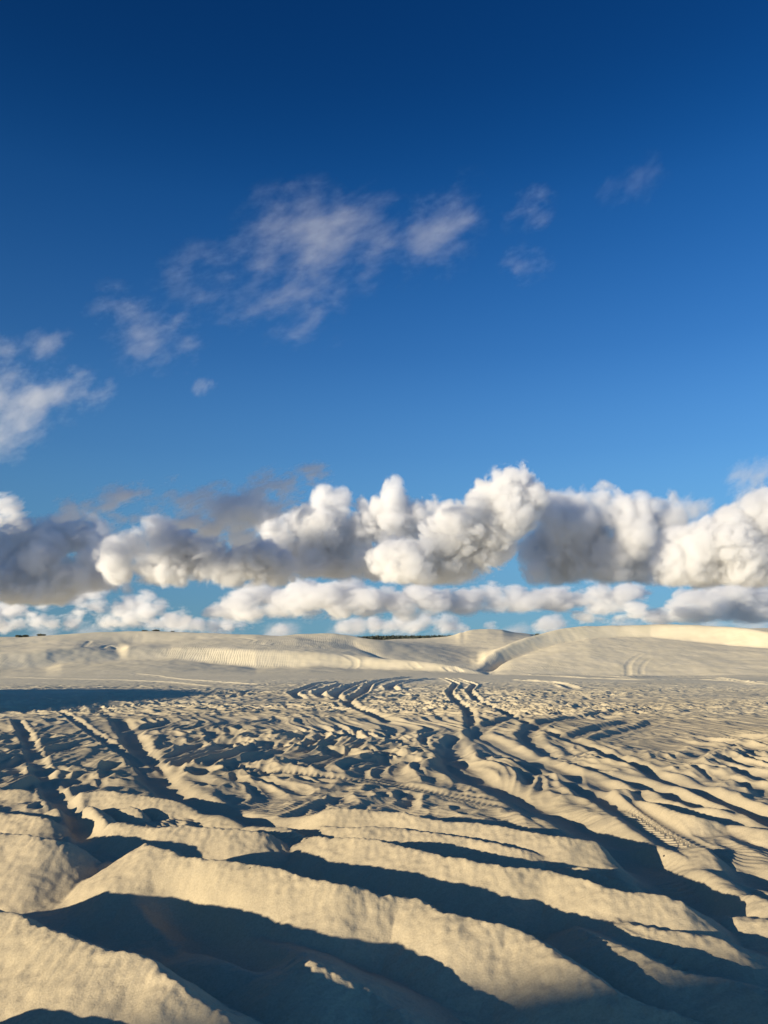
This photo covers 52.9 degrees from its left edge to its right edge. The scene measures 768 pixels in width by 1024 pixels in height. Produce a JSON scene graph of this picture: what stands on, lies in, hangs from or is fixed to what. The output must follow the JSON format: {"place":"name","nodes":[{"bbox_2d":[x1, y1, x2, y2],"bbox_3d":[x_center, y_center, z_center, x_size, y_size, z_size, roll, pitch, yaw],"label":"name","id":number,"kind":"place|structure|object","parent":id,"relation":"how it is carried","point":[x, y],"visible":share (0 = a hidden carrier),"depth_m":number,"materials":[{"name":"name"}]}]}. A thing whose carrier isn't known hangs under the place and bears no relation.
{"place":"outdoors","nodes":[
{"label":"outdoors","id":0,"kind":"place"},
{"bbox_2d":[0,631,479,673],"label":"sand dune","id":1,"kind":"structure","parent":0,"point":[322,649],"depth_m":80.14,"materials":[{"name":"beige sand"}]},
{"bbox_2d":[0,637,767,1023],"bbox_3d":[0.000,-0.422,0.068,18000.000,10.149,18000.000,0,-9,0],"label":"ground","id":2,"kind":"structure","parent":0,"point":[196,843],"depth_m":5.40,"materials":[{"name":"beige sand"}]},
{"bbox_2d":[357,633,538,639],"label":"forest","id":3,"kind":"object","parent":2,"relation":"on","point":[386,637],"visible":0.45,"depth_m":813.75,"materials":[{"name":"plant"}]},
{"bbox_2d":[0,0,767,636],"label":"sky","id":4,"kind":"structure","parent":0,"point":[356,318],"materials":[{"name":"blue"}]},
{"bbox_2d":[376,628,767,670],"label":"sand dune","id":5,"kind":"structure","parent":0,"point":[462,649],"depth_m":107.29,"materials":[{"name":"beige sand"}]},
{"bbox_2d":[480,624,767,675],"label":"sand dune","id":6,"kind":"structure","parent":0,"point":[672,650],"depth_m":87.32,"materials":[{"name":"beige sand"}]}
]}

